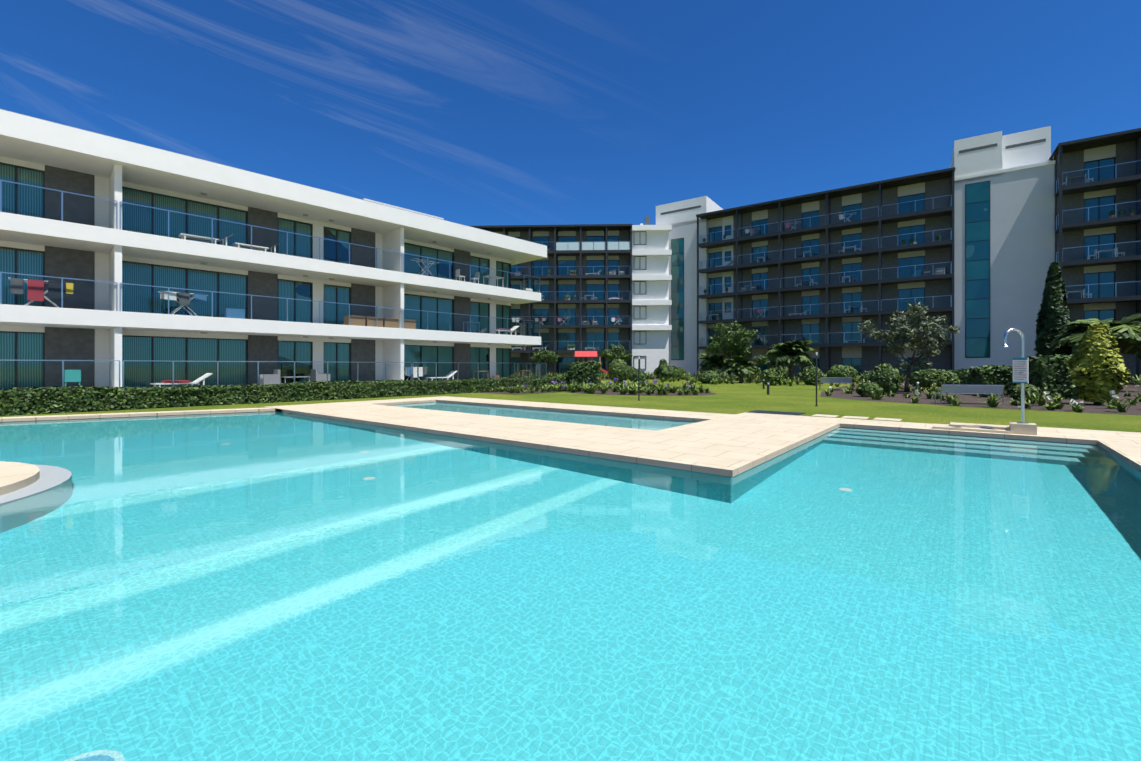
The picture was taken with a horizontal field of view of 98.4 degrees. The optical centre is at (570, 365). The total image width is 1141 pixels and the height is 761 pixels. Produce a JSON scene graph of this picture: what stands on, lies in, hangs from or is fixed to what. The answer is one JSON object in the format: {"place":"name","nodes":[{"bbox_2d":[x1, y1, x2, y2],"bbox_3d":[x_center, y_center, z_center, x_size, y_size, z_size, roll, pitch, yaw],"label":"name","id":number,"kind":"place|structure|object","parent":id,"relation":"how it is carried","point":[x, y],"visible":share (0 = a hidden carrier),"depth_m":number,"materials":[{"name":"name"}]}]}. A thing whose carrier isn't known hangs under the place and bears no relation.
{"place":"outdoors","nodes":[
{"label":"outdoors","id":0,"kind":"place"},
{"bbox_2d":[0,379,1140,432],"bbox_3d":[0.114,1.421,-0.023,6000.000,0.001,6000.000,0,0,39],"label":"ground","id":1,"kind":"structure","parent":0,"point":[736,397],"depth_m":17.28,"materials":[{"name":"green plant"}]},
{"bbox_2d":[0,108,546,389],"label":"building","id":2,"kind":"structure","parent":1,"relation":"on","point":[125,263],"depth_m":22.76,"materials":[{"name":"white paint"}]},
{"bbox_2d":[0,376,568,415],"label":"hedge","id":3,"kind":"object","parent":1,"relation":"on","point":[39,400],"visible":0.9,"depth_m":17.99,"materials":[{"name":"green plant"}]},
{"bbox_2d":[0,396,1140,504],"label":"pool deck","id":4,"kind":"structure","parent":1,"relation":"on","point":[731,445],"depth_m":10.34,"materials":[{"name":"stone"}]},
{"bbox_2d":[1001,328,1028,423],"bbox_3d":[9.199,0.202,10.229,0.516,1.978,0.320,0,0,15],"label":"shower","id":5,"kind":"object","parent":4,"relation":"on","point":[1020,370],"visible":1,"depth_m":10.18,"materials":[{"name":"silver metal"}]},
{"bbox_2d":[471,216,671,377],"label":"block","id":6,"kind":"structure","parent":1,"relation":"on","point":[604,286],"depth_m":60.58,"materials":[{"name":"grey"}]},
{"bbox_2d":[575,351,609,381],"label":"play tower","id":7,"kind":"structure","parent":1,"relation":"on","point":[578,354],"depth_m":41.67,"materials":[{"name":"red plastic"}]},
{"bbox_2d":[600,345,632,360],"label":"tree","id":8,"kind":"object","parent":1,"relation":"on","point":[619,353],"visible":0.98,"depth_m":49.30,"materials":[{"name":"green plant"}]},
{"bbox_2d":[608,359,629,382],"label":"ball shrub","id":9,"kind":"object","parent":1,"relation":"on","point":[619,369],"visible":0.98,"depth_m":41.36,"materials":[{"name":"green plant"}]},
{"bbox_2d":[629,370,646,381],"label":"shrub","id":10,"kind":"object","parent":1,"relation":"on","point":[633,375],"visible":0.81,"depth_m":38.45,"materials":[{"name":"green plant"}]},
{"bbox_2d":[638,356,639,400],"bbox_3d":[2.822,0.501,20.309,0.105,1.840,0.110,0,0,39],"label":"pole light","id":11,"kind":"object","parent":1,"relation":"on","point":[638,378],"visible":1,"depth_m":20.30,"materials":[{"name":"grey metal"}]},
{"bbox_2d":[656,359,669,380],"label":"cone shrub","id":12,"kind":"object","parent":1,"relation":"on","point":[662,371],"visible":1,"depth_m":44.98,"materials":[{"name":"green plant"}]},
{"bbox_2d":[667,365,679,379],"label":"shrub","id":13,"kind":"object","parent":1,"relation":"on","point":[674,371],"visible":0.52,"depth_m":48.02,"materials":[{"name":"green plant"}]},
{"bbox_2d":[656,196,722,375],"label":"stair tower","id":14,"kind":"structure","parent":1,"relation":"on","point":[680,217],"depth_m":59.80,"materials":[{"name":"grey paint"}]},
{"bbox_2d":[698,370,720,383],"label":"shrub","id":15,"kind":"object","parent":1,"relation":"on","point":[706,377],"visible":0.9,"depth_m":39.32,"materials":[{"name":"green plant"}]},
{"bbox_2d":[340,402,1091,476],"bbox_3d":[-8.814,2.096,6.828,26.100,1.350,27.400,0,0,39],"label":"pool shell","id":16,"kind":"object","parent":1,"relation":"in","point":[728,476],"depth_m":11.19},
{"bbox_2d":[0,402,1140,760],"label":"pool water","id":17,"kind":"structure","parent":16,"relation":"in","point":[262,586],"depth_m":3.16,"materials":[{"name":"teal liquid"}]},
{"bbox_2d":[704,321,757,377],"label":"tree","id":18,"kind":"object","parent":1,"relation":"on","point":[738,339],"visible":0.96,"depth_m":45.74,"materials":[{"name":"green plant"}]},
{"bbox_2d":[720,356,758,382],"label":"tree","id":19,"kind":"object","parent":1,"relation":"on","point":[741,367],"visible":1,"depth_m":40.61,"materials":[{"name":"green plant"}]},
{"bbox_2d":[645,376,867,386],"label":"bed plants","id":20,"kind":"object","parent":1,"relation":"on","point":[783,381],"visible":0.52,"depth_m":39.05,"materials":[{"name":"green plant"}]},
{"bbox_2d":[753,356,767,379],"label":"twisted tree","id":21,"kind":"object","parent":1,"relation":"on","point":[761,360],"visible":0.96,"depth_m":41.72,"materials":[{"name":"green plant"}]},
{"bbox_2d":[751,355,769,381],"bbox_3d":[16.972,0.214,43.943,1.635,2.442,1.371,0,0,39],"label":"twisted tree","id":22,"kind":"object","parent":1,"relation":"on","point":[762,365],"depth_m":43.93,"materials":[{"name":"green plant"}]},
{"bbox_2d":[760,368,781,384],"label":"shrub","id":23,"kind":"object","parent":1,"relation":"on","point":[771,375],"visible":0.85,"depth_m":35.91,"materials":[{"name":"green plant"}]},
{"bbox_2d":[766,340,817,379],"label":"palm","id":24,"kind":"object","parent":1,"relation":"on","point":[789,354],"visible":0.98,"depth_m":43.09,"materials":[{"name":"green plant"}]},
{"bbox_2d":[483,377,1140,414],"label":"mulch beds","id":25,"kind":"object","parent":1,"relation":"on","point":[899,397],"visible":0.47,"depth_m":20.81,"materials":[{"name":"brown soil"}]},
{"bbox_2d":[528,349,560,369],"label":"tree","id":26,"kind":"object","parent":25,"relation":"on","point":[550,357],"visible":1,"depth_m":57.34,"materials":[{"name":"green plant"}]},
{"bbox_2d":[490,378,652,392],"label":"bed plants","id":27,"kind":"object","parent":25,"relation":"on","point":[525,389],"visible":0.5,"depth_m":27.17,"materials":[{"name":"green plant"}]},
{"bbox_2d":[511,371,656,378],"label":"bed plants","id":28,"kind":"object","parent":25,"relation":"on","point":[649,376],"visible":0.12,"depth_m":54.13,"materials":[{"name":"green plant"}]},
{"bbox_2d":[567,360,601,385],"bbox_3d":[0.924,0.567,31.563,2.165,1.882,1.881,0,0,9],"label":"box hedge","id":29,"kind":"object","parent":25,"relation":"on","point":[579,372],"visible":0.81,"depth_m":30.87,"materials":[{"name":"green plant"}]},
{"bbox_2d":[561,378,710,394],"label":"bed plants","id":30,"kind":"object","parent":25,"relation":"on","point":[624,389],"visible":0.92,"depth_m":25.87,"materials":[{"name":"green plant"}]},
{"bbox_2d":[678,367,685,374],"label":"foundation shrub","id":31,"kind":"object","parent":25,"relation":"on","point":[682,369],"visible":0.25,"depth_m":54.79,"materials":[{"name":"green plant"}]},
{"bbox_2d":[697,353,729,372],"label":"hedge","id":32,"kind":"object","parent":25,"relation":"on","point":[714,363],"visible":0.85,"depth_m":48.30,"materials":[{"name":"green plant"}]},
{"bbox_2d":[747,367,761,378],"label":"foundation shrub","id":33,"kind":"object","parent":25,"relation":"on","point":[759,370],"visible":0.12,"depth_m":51.17,"materials":[{"name":"green plant"}]},
{"bbox_2d":[774,365,787,379],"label":"foundation shrub","id":34,"kind":"object","parent":25,"relation":"on","point":[783,370],"visible":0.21,"depth_m":49.15,"materials":[{"name":"green plant"}]},
{"bbox_2d":[819,377,851,388],"bbox_3d":[16.215,1.056,30.147,1.780,0.730,0.590,0,0,19],"label":"bench","id":35,"kind":"object","parent":25,"relation":"on","point":[835,379],"visible":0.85,"depth_m":29.93,"materials":[{"name":"silver metal"}]},
{"bbox_2d":[845,365,857,378],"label":"foundation shrub","id":36,"kind":"object","parent":25,"relation":"on","point":[853,371],"visible":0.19,"depth_m":45.61,"materials":[{"name":"green plant"}]},
{"bbox_2d":[860,370,872,381],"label":"shrub","id":37,"kind":"object","parent":25,"relation":"on","point":[866,376],"visible":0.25,"depth_m":35.17,"materials":[{"name":"green plant"}]},
{"bbox_2d":[855,382,882,396],"bbox_3d":[13.687,1.096,22.576,1.075,0.769,1.092,0,0,39],"label":"bush","id":38,"kind":"object","parent":25,"relation":"on","point":[865,389],"visible":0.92,"depth_m":22.32,"materials":[{"name":"green plant"}]},
{"bbox_2d":[870,364,901,394],"bbox_3d":[15.378,0.684,24.030,1.340,1.618,1.380,0,0,39],"label":"bush","id":39,"kind":"object","parent":25,"relation":"on","point":[887,378],"visible":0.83,"depth_m":23.64,"materials":[{"name":"green plant"}]},
{"bbox_2d":[646,371,1140,384],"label":"bed plants","id":40,"kind":"object","parent":25,"relation":"on","point":[1136,381],"visible":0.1,"depth_m":48.58,"materials":[{"name":"green plant"}]},
{"bbox_2d":[857,301,959,391],"bbox_3d":[18.159,-0.976,26.727,4.091,4.812,4.783,0,0,-26],"label":"olive tree","id":41,"kind":"object","parent":25,"relation":"on","point":[929,330],"visible":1,"depth_m":26.12,"materials":[{"name":"green plant"}]},
{"bbox_2d":[909,369,960,388],"bbox_3d":[21.711,0.820,29.463,2.650,1.339,1.956,0,0,39],"label":"shrub","id":42,"kind":"object","parent":25,"relation":"on","point":[927,378],"visible":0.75,"depth_m":28.93,"materials":[{"name":"green plant"}]},
{"bbox_2d":[949,368,970,384],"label":"hedge","id":43,"kind":"object","parent":25,"relation":"on","point":[964,375],"visible":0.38,"depth_m":30.46,"materials":[{"name":"green plant"}]},
{"bbox_2d":[935,385,1003,404],"bbox_3d":[14.853,1.056,18.380,2.030,0.730,0.590,0,0,14],"label":"bench","id":44,"kind":"object","parent":25,"relation":"on","point":[974,389],"visible":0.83,"depth_m":18.14,"materials":[{"name":"silver metal"}]},
{"bbox_2d":[823,381,1140,411],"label":"bed plants","id":45,"kind":"object","parent":25,"relation":"on","point":[1035,399],"visible":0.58,"depth_m":18.16,"materials":[{"name":"green plant"}]},
{"bbox_2d":[968,365,1018,395],"bbox_3d":[20.765,0.724,23.982,2.053,1.606,1.663,0,0,19],"label":"hedge","id":46,"kind":"object","parent":25,"relation":"on","point":[993,375],"visible":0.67,"depth_m":23.52,"materials":[{"name":"green plant"}]},
{"bbox_2d":[1009,384,1042,400],"bbox_3d":[18.619,1.096,20.140,1.069,0.800,1.114,0,0,39],"label":"shrub","id":47,"kind":"object","parent":25,"relation":"on","point":[1015,393],"visible":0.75,"depth_m":19.93,"materials":[{"name":"green plant"}]},
{"bbox_2d":[1019,354,1083,399],"bbox_3d":[21.246,0.501,21.547,2.281,2.070,1.913,0,0,14],"label":"hedge","id":48,"kind":"object","parent":25,"relation":"on","point":[1049,374],"visible":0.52,"depth_m":20.96,"materials":[{"name":"green plant"}]},
{"bbox_2d":[1033,262,1076,356],"bbox_3d":[30.313,-2.551,30.802,2.121,7.944,1.996,0,0,39],"label":"cypress","id":49,"kind":"object","parent":25,"relation":"on","point":[1053,315],"visible":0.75,"depth_m":30.48,"materials":[{"name":"green plant"}]},
{"bbox_2d":[1050,313,1140,360],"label":"palm","id":50,"kind":"object","parent":25,"relation":"on","point":[1126,332],"visible":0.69,"depth_m":27.71,"materials":[{"name":"green plant"}]},
{"bbox_2d":[1068,322,1131,404],"bbox_3d":[19.177,-0.102,17.912,1.601,3.046,1.614,0,0,39],"label":"gold conifer","id":51,"kind":"object","parent":25,"relation":"on","point":[1097,370],"visible":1,"depth_m":17.59,"materials":[{"name":"green plant"}]},
{"bbox_2d":[1122,369,1134,385],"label":"foundation shrub","id":52,"kind":"object","parent":25,"relation":"on","point":[1131,378],"visible":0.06,"depth_m":35.53,"materials":[{"name":"green plant"}]},
{"bbox_2d":[801,365,823,384],"bbox_3d":[18.208,0.717,37.048,1.626,1.545,1.695,0,0,39],"label":"shrub","id":53,"kind":"object","parent":1,"relation":"on","point":[808,374],"visible":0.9,"depth_m":36.59,"materials":[{"name":"green plant"}]},
{"bbox_2d":[815,351,817,405],"bbox_3d":[8.675,0.451,17.366,0.105,1.940,0.110,0,0,39],"label":"pole light","id":54,"kind":"object","parent":1,"relation":"on","point":[816,378],"visible":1,"depth_m":17.34,"materials":[{"name":"grey metal"}]},
{"bbox_2d":[746,410,901,420],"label":"stepping stones","id":55,"kind":"object","parent":1,"relation":"on","point":[798,414],"visible":0.96,"depth_m":14.10,"materials":[{"name":"beige stone"}]},
{"bbox_2d":[696,167,954,380],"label":"block","id":56,"kind":"structure","parent":1,"relation":"on","point":[829,271],"depth_m":50.65,"materials":[{"name":"grey"}]},
{"bbox_2d":[827,365,849,376],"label":"ball shrub","id":57,"kind":"object","parent":1,"relation":"on","point":[838,371],"visible":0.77,"depth_m":40.55,"materials":[{"name":"green plant"}]},
{"bbox_2d":[950,126,1055,369],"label":"stair tower","id":58,"kind":"structure","parent":1,"relation":"on","point":[1004,220],"depth_m":42.87,"materials":[{"name":"grey paint"}]},
{"bbox_2d":[1049,128,1140,383],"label":"block","id":59,"kind":"structure","parent":1,"relation":"on","point":[1097,219],"depth_m":38.98,"materials":[{"name":"grey"}]},
{"bbox_2d":[0,0,1140,225],"label":"sky","id":60,"kind":"structure","parent":0,"point":[465,112],"materials":[{"name":"blue"}]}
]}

